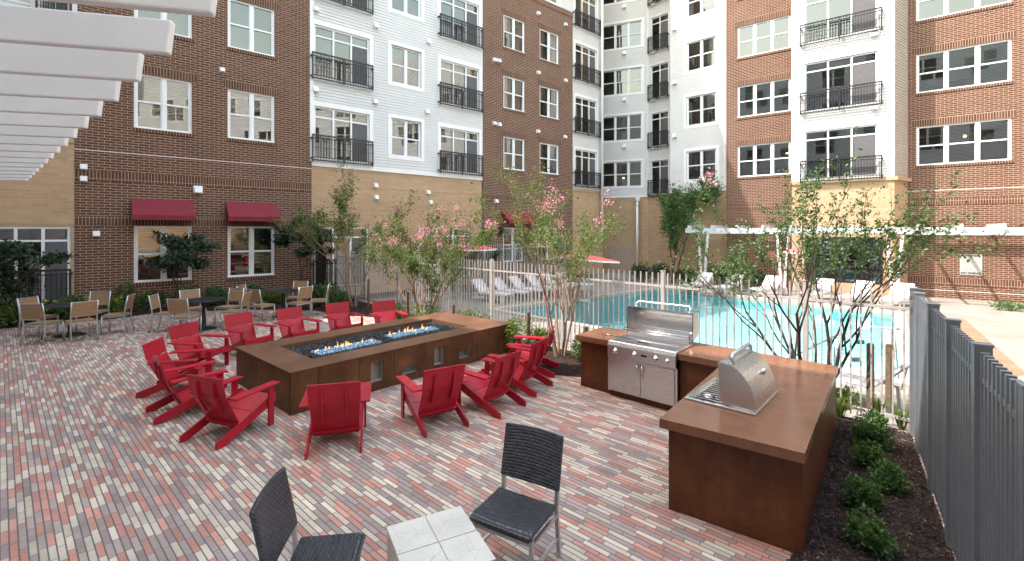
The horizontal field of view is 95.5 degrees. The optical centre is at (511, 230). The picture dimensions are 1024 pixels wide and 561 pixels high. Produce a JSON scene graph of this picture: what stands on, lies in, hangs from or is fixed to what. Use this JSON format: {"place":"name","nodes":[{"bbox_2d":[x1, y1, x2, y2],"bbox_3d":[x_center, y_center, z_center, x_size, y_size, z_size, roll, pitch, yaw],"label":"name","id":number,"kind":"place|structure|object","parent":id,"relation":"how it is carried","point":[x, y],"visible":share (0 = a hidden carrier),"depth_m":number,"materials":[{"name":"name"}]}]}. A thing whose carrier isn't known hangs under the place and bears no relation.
{"place":"outdoors","nodes":[
{"label":"outdoors","id":0,"kind":"place"},
{"bbox_2d":[0,309,956,560],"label":"patio","id":1,"kind":"structure","parent":0,"point":[96,464],"depth_m":5.10,"materials":[{"name":"brick"}]},
{"bbox_2d":[19,303,63,344],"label":"dining chair","id":2,"kind":"object","parent":1,"relation":"on","point":[26,310],"visible":1,"depth_m":10.57,"materials":[{"name":"metal"}]},
{"bbox_2d":[0,314,116,328],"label":"wall mulch bed","id":3,"kind":"object","parent":1,"relation":"on","point":[64,319],"visible":0.36,"depth_m":13.35,"materials":[{"name":"brown soil"}]},
{"bbox_2d":[0,239,79,325],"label":"ornamental tree","id":4,"kind":"object","parent":3,"relation":"on","point":[17,251],"visible":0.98,"depth_m":12.21,"materials":[{"name":"green plant"}]},
{"bbox_2d":[64,300,98,343],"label":"dining chair","id":5,"kind":"object","parent":1,"relation":"on","point":[86,308],"visible":1,"depth_m":10.93,"materials":[{"name":"metal"}]},
{"bbox_2d":[0,0,216,180],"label":"slatted pergola","id":6,"kind":"object","parent":1,"relation":"on","point":[64,74],"visible":1,"depth_m":2.41,"materials":[{"name":"white paint"}]},
{"bbox_2d":[136,337,215,397],"bbox_3d":[-5.462,2.190,7.591,0.867,0.821,0.800,0,0,-12],"label":"adirondack chair","id":7,"kind":"object","parent":1,"relation":"on","point":[157,348],"visible":0.74,"depth_m":7.46,"materials":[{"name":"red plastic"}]},
{"bbox_2d":[166,298,201,337],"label":"dining chair","id":8,"kind":"object","parent":1,"relation":"on","point":[179,305],"visible":0.91,"depth_m":11.31,"materials":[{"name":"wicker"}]},
{"bbox_2d":[145,354,227,424],"bbox_3d":[-4.705,2.190,6.732,0.800,0.821,0.867,0,0,44],"label":"adirondack chair","id":9,"kind":"object","parent":1,"relation":"on","point":[184,399],"visible":0.81,"depth_m":6.62,"materials":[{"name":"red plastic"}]},
{"bbox_2d":[167,321,232,366],"bbox_3d":[-5.941,2.190,8.791,0.867,0.821,0.800,0,0,15],"label":"adirondack chair","id":10,"kind":"object","parent":1,"relation":"on","point":[185,330],"visible":0.8,"depth_m":8.80,"materials":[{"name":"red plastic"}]},
{"bbox_2d":[162,302,249,310],"bbox_3d":[-10.182,2.559,15.504,2.511,0.058,1.994,0,0,-29],"label":"wall mulch bed","id":11,"kind":"object","parent":1,"relation":"on","point":[209,307],"visible":0.36,"depth_m":15.43,"materials":[{"name":"brown soil"}]},
{"bbox_2d":[139,230,222,298],"bbox_3d":[-10.488,1.316,14.745,1.917,2.672,2.983,0,0,-44],"label":"ornamental tree","id":12,"kind":"object","parent":11,"relation":"on","point":[180,251],"visible":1,"depth_m":14.57,"materials":[{"name":"green plant"}]},
{"bbox_2d":[179,374,279,450],"bbox_3d":[-3.640,2.190,6.004,0.800,0.821,0.867,0,0,19],"label":"adirondack chair","id":13,"kind":"object","parent":1,"relation":"on","point":[238,410],"visible":1,"depth_m":5.85,"materials":[{"name":"red plastic"}]},
{"bbox_2d":[221,311,277,354],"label":"adirondack chair","id":14,"kind":"object","parent":1,"relation":"on","point":[245,334],"visible":0.88,"depth_m":9.89,"materials":[{"name":"red plastic"}]},
{"bbox_2d":[250,299,309,309],"bbox_3d":[-8.165,2.565,16.355,2.095,0.047,3.561,0,0,-23],"label":"wall mulch bed","id":15,"kind":"object","parent":1,"relation":"on","point":[279,306],"visible":0.26,"depth_m":15.75,"materials":[{"name":"brown soil"}]},
{"bbox_2d":[262,212,337,295],"bbox_3d":[-7.613,0.996,17.408,2.659,3.317,3.217,0,0,0],"label":"ornamental tree","id":16,"kind":"object","parent":15,"relation":"on","point":[282,239],"visible":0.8,"depth_m":16.57,"materials":[{"name":"green plant"}]},
{"bbox_2d":[273,306,322,339],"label":"adirondack chair","id":17,"kind":"object","parent":1,"relation":"on","point":[290,327],"visible":0.8,"depth_m":10.58,"materials":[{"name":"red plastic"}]},
{"bbox_2d":[249,467,365,560],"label":"wicker chair","id":18,"kind":"object","parent":1,"relation":"on","point":[273,518],"visible":1,"depth_m":3.07,"materials":[{"name":"wicker"}]},
{"bbox_2d":[299,381,370,459],"bbox_3d":[-2.167,2.190,5.762,0.800,0.821,0.867,0,0,-16],"label":"adirondack chair","id":19,"kind":"object","parent":1,"relation":"on","point":[337,408],"visible":1,"depth_m":5.53,"materials":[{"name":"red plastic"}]},
{"bbox_2d":[322,301,366,330],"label":"adirondack chair","id":20,"kind":"object","parent":1,"relation":"on","point":[339,319],"visible":0.64,"depth_m":11.37,"materials":[{"name":"red plastic"}]},
{"bbox_2d":[346,299,377,316],"bbox_3d":[-5.081,2.567,16.024,1.290,0.042,5.822,0,0,-25],"label":"fence mulch bed","id":21,"kind":"object","parent":1,"relation":"on","point":[361,308],"visible":0.37,"depth_m":15.18,"materials":[{"name":"brown soil"}]},
{"bbox_2d":[266,160,419,306],"bbox_3d":[-5.422,0.120,15.419,3.649,5.085,3.592,0,0,22],"label":"crape myrtle","id":22,"kind":"object","parent":21,"relation":"on","point":[341,228],"visible":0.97,"depth_m":15.53,"materials":[{"name":"green plant"}]},
{"bbox_2d":[235,311,509,415],"bbox_3d":[-2.374,2.295,8.979,2.174,0.610,4.664,0,0,42],"label":"fire pit","id":23,"kind":"object","parent":1,"relation":"on","point":[471,339],"visible":0.84,"depth_m":7.88,"materials":[{"name":"metal"}]},
{"bbox_2d":[287,322,459,358],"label":"lava pebbles","id":24,"kind":"object","parent":23,"relation":"on","point":[306,349],"visible":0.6,"depth_m":8.79,"materials":[{"name":"black stone"}]},
{"bbox_2d":[311,326,438,355],"bbox_3d":[-2.438,2.040,8.729,0.422,0.061,2.665,0,0,37],"label":"fire glass","id":25,"kind":"object","parent":24,"relation":"on","point":[344,347],"visible":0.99,"depth_m":8.39,"materials":[{"name":"blue glass"}]},
{"bbox_2d":[369,300,408,322],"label":"adirondack chair","id":26,"kind":"object","parent":1,"relation":"on","point":[383,313],"visible":0.46,"depth_m":11.72,"materials":[{"name":"red plastic"}]},
{"bbox_2d":[395,364,468,437],"bbox_3d":[-1.064,2.190,6.357,0.800,0.821,0.867,0,0,-33],"label":"adirondack chair","id":27,"kind":"object","parent":1,"relation":"on","point":[437,391],"visible":1,"depth_m":6.18,"materials":[{"name":"red plastic"}]},
{"bbox_2d":[387,506,495,560],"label":"tile table","id":28,"kind":"object","parent":1,"relation":"on","point":[452,534],"visible":1,"depth_m":3.17,"materials":[{"name":"tile"}]},
{"bbox_2d":[457,350,525,419],"bbox_3d":[-0.323,2.190,6.905,0.867,0.821,0.800,0,0,38],"label":"adirondack chair","id":29,"kind":"object","parent":1,"relation":"on","point":[482,388],"visible":0.81,"depth_m":6.78,"materials":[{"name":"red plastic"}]},
{"bbox_2d":[469,422,563,560],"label":"wicker chair","id":30,"kind":"object","parent":1,"relation":"on","point":[531,454],"visible":0.99,"depth_m":3.69,"materials":[{"name":"wicker"}]},
{"bbox_2d":[487,337,552,397],"bbox_3d":[0.156,2.190,7.718,0.867,0.821,0.800,0,0,30],"label":"adirondack chair","id":31,"kind":"object","parent":1,"relation":"on","point":[527,371],"visible":0.77,"depth_m":7.59,"materials":[{"name":"red plastic"}]},
{"bbox_2d":[506,325,558,377],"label":"adirondack chair","id":32,"kind":"object","parent":1,"relation":"on","point":[524,355],"visible":0.56,"depth_m":8.50,"materials":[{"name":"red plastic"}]},
{"bbox_2d":[550,349,580,376],"bbox_3d":[1.368,2.567,9.206,1.116,0.041,1.987,0,0,9],"label":"fence mulch bed","id":33,"kind":"object","parent":1,"relation":"on","point":[569,365],"visible":0.51,"depth_m":8.81,"materials":[{"name":"brown soil"}]},
{"bbox_2d":[459,158,630,356],"bbox_3d":[0.779,0.523,9.172,4.116,4.276,3.519,0,0,-41],"label":"crape myrtle","id":34,"kind":"object","parent":33,"relation":"on","point":[580,255],"visible":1,"depth_m":9.26,"materials":[{"name":"green plant"}]},
{"bbox_2d":[337,249,916,425],"bbox_3d":[-0.872,1.702,12.179,0.077,1.955,17.377,0,0,-44],"label":"pool fence","id":35,"kind":"object","parent":1,"relation":"on","point":[805,331],"visible":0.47,"depth_m":8.85,"materials":[{"name":"white metal"}]},
{"bbox_2d":[606,300,698,410],"bbox_3d":[2.158,1.883,7.245,1.172,1.433,0.899,0,0,43],"label":"gas grill","id":36,"kind":"object","parent":1,"relation":"on","point":[646,372],"visible":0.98,"depth_m":7.09,"materials":[{"name":"silver metal"}]},
{"bbox_2d":[610,356,640,396],"bbox_3d":[1.712,2.238,7.121,0.522,0.515,0.069,0,0,43],"label":"cabinet door","id":37,"kind":"structure","parent":36,"relation":"in","point":[625,375],"depth_m":7.12,"materials":[{"name":"silver metal"}]},
{"bbox_2d":[641,363,674,405],"bbox_3d":[2.099,2.238,6.759,0.522,0.515,0.069,0,0,43],"label":"cabinet door","id":38,"kind":"structure","parent":36,"relation":"in","point":[657,383],"depth_m":6.75,"materials":[{"name":"silver metal"}]},
{"bbox_2d":[576,327,837,551],"bbox_3d":[1.940,2.172,6.003,3.650,0.855,3.284,0,0,41],"label":"grill counter","id":39,"kind":"object","parent":1,"relation":"on","point":[759,476],"visible":0.77,"depth_m":4.18,"materials":[{"name":"brown concrete"}]},
{"bbox_2d":[685,342,778,415],"bbox_3d":[2.330,1.485,4.914,0.675,0.532,0.876,0,0,42],"label":"side grill","id":40,"kind":"object","parent":39,"relation":"on","point":[744,382],"visible":1,"depth_m":4.62,"materials":[{"name":"metal"}]},
{"bbox_2d":[786,422,954,560],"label":"mulch bed","id":41,"kind":"object","parent":1,"relation":"on","point":[809,556],"visible":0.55,"depth_m":4.11,"materials":[{"name":"brown wood"}]},
{"bbox_2d":[841,472,884,515],"bbox_3d":[3.225,2.436,4.279,0.327,0.379,0.381,0,0,42],"label":"boxwood shrub","id":42,"kind":"object","parent":41,"relation":"on","point":[867,493],"visible":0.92,"depth_m":4.23,"materials":[{"name":"green plant"}]},
{"bbox_2d":[848,438,891,470],"bbox_3d":[3.852,2.440,5.010,0.344,0.367,0.411,0,0,0],"label":"boxwood shrub","id":43,"kind":"object","parent":41,"relation":"on","point":[863,454],"visible":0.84,"depth_m":4.99,"materials":[{"name":"green plant"}]},
{"bbox_2d":[843,502,899,560],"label":"boxwood shrub","id":44,"kind":"object","parent":41,"relation":"on","point":[870,534],"visible":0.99,"depth_m":3.70,"materials":[{"name":"green plant"}]},
{"bbox_2d":[848,418,896,450],"bbox_3d":[4.242,2.434,5.485,0.468,0.381,0.256,0,0,44],"label":"boxwood shrub","id":45,"kind":"object","parent":41,"relation":"on","point":[878,435],"visible":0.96,"depth_m":5.46,"materials":[{"name":"green plant"}]},
{"bbox_2d":[867,458,912,497],"bbox_3d":[3.643,2.434,4.588,0.405,0.383,0.411,0,0,0],"label":"boxwood shrub","id":46,"kind":"object","parent":41,"relation":"on","point":[888,476],"visible":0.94,"depth_m":4.50,"materials":[{"name":"green plant"}]},
{"bbox_2d":[909,287,1023,560],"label":"patio fence","id":47,"kind":"object","parent":1,"relation":"on","point":[966,412],"visible":0.98,"depth_m":3.29,"materials":[{"name":"grey paint"}]},
{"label":"fence mulch bed","id":48,"kind":"structure","parent":1,"relation":"on","visible":0},
{"bbox_2d":[354,199,505,315],"bbox_3d":[-2.269,0.863,12.632,3.858,3.602,2.948,0,0,-18],"label":"crape myrtle","id":49,"kind":"object","parent":48,"relation":"on","point":[413,265],"visible":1,"depth_m":12.26,"materials":[{"name":"green plant"}]},
{"bbox_2d":[351,272,1023,518],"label":"pool deck","id":50,"kind":"structure","parent":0,"point":[1002,330],"depth_m":16.95,"materials":[{"name":"concrete"}]},
{"bbox_2d":[408,241,565,301],"bbox_3d":[-0.577,1.827,22.300,0.072,2.445,10.318,0,0,44],"label":"terrace fence","id":51,"kind":"object","parent":50,"relation":"on","point":[514,248],"visible":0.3,"depth_m":22.07,"materials":[{"name":"grey paint"}]},
{"bbox_2d":[0,0,1023,320],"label":"apartment building","id":52,"kind":"structure","parent":50,"relation":"on","point":[230,124],"depth_m":20.69,"materials":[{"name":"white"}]},
{"bbox_2d":[0,226,70,306],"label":"balcony door","id":53,"kind":"structure","parent":52,"relation":"in","point":[47,239],"depth_m":13.73,"materials":[{"name":"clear glass"}]},
{"bbox_2d":[134,226,191,282],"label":"window","id":54,"kind":"structure","parent":52,"relation":"in","point":[143,235],"depth_m":15.86,"materials":[{"name":"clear glass"}]},
{"bbox_2d":[134,74,191,133],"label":"window","id":55,"kind":"structure","parent":52,"relation":"in","point":[160,103],"depth_m":15.86,"materials":[{"name":"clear glass"}]},
{"bbox_2d":[134,10,191,37],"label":"window","id":56,"kind":"structure","parent":52,"relation":"in","point":[183,23],"depth_m":15.86,"materials":[{"name":"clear glass"}]},
{"bbox_2d":[228,226,274,277],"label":"window","id":57,"kind":"structure","parent":52,"relation":"in","point":[248,255],"depth_m":17.60,"materials":[{"name":"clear glass"}]},
{"bbox_2d":[228,89,274,142],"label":"window","id":58,"kind":"structure","parent":52,"relation":"in","point":[250,115],"depth_m":17.34,"materials":[{"name":"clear glass"}]},
{"bbox_2d":[228,0,274,56],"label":"window","id":59,"kind":"structure","parent":52,"relation":"in","point":[250,27],"depth_m":17.29,"materials":[{"name":"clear glass"}]},
{"bbox_2d":[314,227,367,286],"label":"balcony door","id":60,"kind":"structure","parent":52,"relation":"in","point":[334,256],"depth_m":19.63,"materials":[{"name":"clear glass"}]},
{"bbox_2d":[314,100,372,165],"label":"balcony door","id":61,"kind":"structure","parent":52,"relation":"in","point":[340,122],"depth_m":19.60,"materials":[{"name":"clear glass"}]},
{"bbox_2d":[314,18,372,90],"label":"balcony door","id":62,"kind":"structure","parent":52,"relation":"in","point":[330,41],"depth_m":19.55,"materials":[{"name":"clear glass"}]},
{"bbox_2d":[388,113,423,161],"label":"window","id":63,"kind":"structure","parent":52,"relation":"in","point":[405,138],"depth_m":21.31,"materials":[{"name":"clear glass"}]},
{"bbox_2d":[388,40,423,91],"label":"window","id":64,"kind":"structure","parent":52,"relation":"in","point":[405,66],"depth_m":21.15,"materials":[{"name":"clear glass"}]},
{"bbox_2d":[388,0,423,22],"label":"window","id":65,"kind":"structure","parent":52,"relation":"in","point":[413,9],"depth_m":21.52,"materials":[{"name":"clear glass"}]},
{"bbox_2d":[437,122,480,175],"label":"balcony door","id":66,"kind":"structure","parent":52,"relation":"in","point":[454,139],"depth_m":23.24,"materials":[{"name":"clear glass"}]},
{"bbox_2d":[437,53,480,112],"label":"balcony door","id":67,"kind":"structure","parent":52,"relation":"in","point":[455,72],"depth_m":23.21,"materials":[{"name":"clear glass"}]},
{"bbox_2d":[437,0,480,48],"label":"balcony door","id":68,"kind":"structure","parent":52,"relation":"in","point":[464,10],"depth_m":23.37,"materials":[{"name":"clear glass"}]},
{"bbox_2d":[504,137,523,170],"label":"window","id":69,"kind":"structure","parent":52,"relation":"in","point":[513,147],"depth_m":25.58,"materials":[{"name":"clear glass"}]},
{"bbox_2d":[504,76,523,111],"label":"window","id":70,"kind":"structure","parent":52,"relation":"in","point":[513,88],"depth_m":25.62,"materials":[{"name":"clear glass"}]},
{"bbox_2d":[504,15,523,52],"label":"window","id":71,"kind":"structure","parent":52,"relation":"in","point":[513,28],"depth_m":25.61,"materials":[{"name":"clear glass"}]},
{"bbox_2d":[540,29,557,63],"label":"window","id":72,"kind":"structure","parent":52,"relation":"in","point":[548,41],"depth_m":27.18,"materials":[{"name":"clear glass"}]},
{"bbox_2d":[540,143,558,174],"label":"window","id":73,"kind":"structure","parent":52,"relation":"in","point":[548,152],"depth_m":27.37,"materials":[{"name":"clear glass"}]},
{"bbox_2d":[540,86,558,119],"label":"window","id":74,"kind":"structure","parent":52,"relation":"in","point":[548,96],"depth_m":27.35,"materials":[{"name":"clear glass"}]},
{"bbox_2d":[574,146,597,186],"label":"balcony door","id":75,"kind":"structure","parent":52,"relation":"in","point":[585,160],"depth_m":29.33,"materials":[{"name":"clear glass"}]},
{"bbox_2d":[574,93,597,137],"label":"balcony door","id":76,"kind":"structure","parent":52,"relation":"in","point":[585,108],"depth_m":29.37,"materials":[{"name":"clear glass"}]},
{"bbox_2d":[574,39,597,86],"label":"balcony door","id":77,"kind":"structure","parent":52,"relation":"in","point":[585,56],"depth_m":29.31,"materials":[{"name":"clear glass"}]},
{"bbox_2d":[574,0,597,35],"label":"balcony door","id":78,"kind":"structure","parent":52,"relation":"in","point":[589,7],"depth_m":29.40,"materials":[{"name":"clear glass"}]},
{"bbox_2d":[603,159,643,188],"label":"window","id":79,"kind":"structure","parent":52,"relation":"in","point":[617,174],"depth_m":32.84,"materials":[{"name":"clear glass"}]},
{"bbox_2d":[603,111,643,143],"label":"window","id":80,"kind":"structure","parent":52,"relation":"in","point":[623,127],"depth_m":32.89,"materials":[{"name":"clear glass"}]},
{"bbox_2d":[603,64,643,97],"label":"window","id":81,"kind":"structure","parent":52,"relation":"in","point":[626,81],"depth_m":32.81,"materials":[{"name":"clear glass"}]},
{"bbox_2d":[603,17,643,51],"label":"window","id":82,"kind":"structure","parent":52,"relation":"in","point":[628,35],"depth_m":32.78,"materials":[{"name":"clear glass"}]},
{"bbox_2d":[650,158,668,195],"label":"balcony door","id":83,"kind":"structure","parent":52,"relation":"in","point":[659,169],"depth_m":31.30,"materials":[{"name":"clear glass"}]},
{"bbox_2d":[650,109,668,148],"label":"balcony door","id":84,"kind":"structure","parent":52,"relation":"in","point":[659,120],"depth_m":31.30,"materials":[{"name":"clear glass"}]},
{"bbox_2d":[650,60,668,100],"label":"balcony door","id":85,"kind":"structure","parent":52,"relation":"in","point":[659,72],"depth_m":31.30,"materials":[{"name":"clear glass"}]},
{"bbox_2d":[650,11,668,53],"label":"balcony door","id":86,"kind":"structure","parent":52,"relation":"in","point":[660,24],"depth_m":31.30,"materials":[{"name":"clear glass"}]},
{"bbox_2d":[684,145,718,182],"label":"window","id":87,"kind":"structure","parent":52,"relation":"in","point":[705,158],"depth_m":27.58,"materials":[{"name":"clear glass"}]},
{"bbox_2d":[684,88,718,128],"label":"window","id":88,"kind":"structure","parent":52,"relation":"in","point":[701,110],"depth_m":27.65,"materials":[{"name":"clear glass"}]},
{"bbox_2d":[684,32,718,74],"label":"window","id":89,"kind":"structure","parent":52,"relation":"in","point":[700,55],"depth_m":27.50,"materials":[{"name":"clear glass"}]},
{"bbox_2d":[684,0,718,20],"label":"window","id":90,"kind":"structure","parent":52,"relation":"in","point":[692,8],"depth_m":27.78,"materials":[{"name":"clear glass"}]},
{"bbox_2d":[737,78,790,117],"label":"window","id":91,"kind":"structure","parent":52,"relation":"in","point":[769,97],"depth_m":24.96,"materials":[{"name":"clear glass"}]},
{"bbox_2d":[738,141,790,176],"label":"window","id":92,"kind":"structure","parent":52,"relation":"in","point":[765,159],"depth_m":24.94,"materials":[{"name":"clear glass"}]},
{"bbox_2d":[738,15,790,57],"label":"window","id":93,"kind":"structure","parent":52,"relation":"in","point":[773,34],"depth_m":25.04,"materials":[{"name":"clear glass"}]},
{"bbox_2d":[800,118,882,180],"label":"balcony door","id":94,"kind":"structure","parent":52,"relation":"in","point":[828,142],"depth_m":21.49,"materials":[{"name":"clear glass"}]},
{"bbox_2d":[800,44,882,114],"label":"balcony door","id":95,"kind":"structure","parent":52,"relation":"in","point":[847,70],"depth_m":21.55,"materials":[{"name":"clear glass"}]},
{"bbox_2d":[800,0,882,46],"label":"balcony door","id":96,"kind":"structure","parent":52,"relation":"in","point":[810,10],"depth_m":21.87,"materials":[{"name":"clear glass"}]},
{"bbox_2d":[806,237,882,284],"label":"window","id":97,"kind":"structure","parent":52,"relation":"in","point":[849,277],"depth_m":21.84,"materials":[{"name":"glass"}]},
{"bbox_2d":[916,118,1011,165],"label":"window","id":98,"kind":"structure","parent":52,"relation":"in","point":[985,140],"depth_m":20.28,"materials":[{"name":"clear glass"}]},
{"bbox_2d":[916,39,1011,93],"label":"window","id":99,"kind":"structure","parent":52,"relation":"in","point":[986,63],"depth_m":20.24,"materials":[{"name":"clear glass"}]},
{"bbox_2d":[916,0,1011,20],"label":"window","id":100,"kind":"structure","parent":52,"relation":"in","point":[925,9],"depth_m":20.58,"materials":[{"name":"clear glass"}]},
{"bbox_2d":[960,254,981,275],"bbox_3d":[19.521,1.449,19.788,0.686,0.904,0.016,0,0,37],"label":"pool sign","id":101,"kind":"object","parent":52,"relation":"attached to","point":[973,266],"visible":0.89,"depth_m":19.77,"materials":[{"name":"white plastic"}]},
{"bbox_2d":[646,169,726,283],"bbox_3d":[9.989,-0.234,26.300,4.881,6.499,4.460,0,0,0],"label":"young tree","id":102,"kind":"object","parent":50,"relation":"on","point":[678,207],"visible":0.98,"depth_m":25.41,"materials":[{"name":"green plant"}]},
{"bbox_2d":[518,292,898,378],"bbox_3d":[7.166,3.730,16.788,10.244,1.240,11.546,0,0,-45],"label":"pool basin","id":103,"kind":"object","parent":50,"relation":"in","point":[876,321],"visible":0.04,"depth_m":20.67,"materials":[{"name":"paint"}]},
{"bbox_2d":[485,287,908,386],"bbox_3d":[7.174,3.005,16.797,10.907,0.210,12.265,0,0,-45],"label":"pool coping","id":104,"kind":"object","parent":103,"relation":"on","point":[898,318],"visible":0.48,"depth_m":17.64,"materials":[{"name":"concrete"}]},
{"bbox_2d":[594,305,897,378],"bbox_3d":[7.732,3.775,16.055,9.981,1.350,9.660,0,0,-45],"label":"pool shelf","id":105,"kind":"object","parent":103,"relation":"attached to","point":[876,337],"visible":0.16,"depth_m":15.29,"materials":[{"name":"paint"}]},
{"bbox_2d":[644,126,1023,378],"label":"crape myrtle","id":106,"kind":"object","parent":50,"relation":"on","point":[813,243],"visible":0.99,"depth_m":6.54,"materials":[{"name":"green plant"}]},
{"bbox_2d":[685,223,1023,302],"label":"pool pergola","id":107,"kind":"object","parent":50,"relation":"on","point":[996,229],"visible":0.62,"depth_m":20.05,"materials":[{"name":"white wood"}]},
{"bbox_2d":[836,362,908,412],"bbox_3d":[5.822,2.504,8.062,0.700,0.896,1.785,0,0,-34],"label":"sun lounger","id":108,"kind":"object","parent":50,"relation":"on","point":[856,378],"visible":0.39,"depth_m":7.74,"materials":[{"name":"white plastic"}]},
{"bbox_2d":[906,319,1023,429],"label":"paver strip","id":109,"kind":"object","parent":50,"relation":"on","point":[970,330],"visible":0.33,"depth_m":11.15,"materials":[{"name":"beige concrete"}]},
{"bbox_2d":[866,343,874,412],"bbox_3d":[5.201,2.143,6.750,0.070,1.015,0.070,0,0,-23],"label":"tree stake","id":110,"kind":"object","parent":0,"point":[868,370],"visible":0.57,"depth_m":6.73,"materials":[{"name":"brown wood"}]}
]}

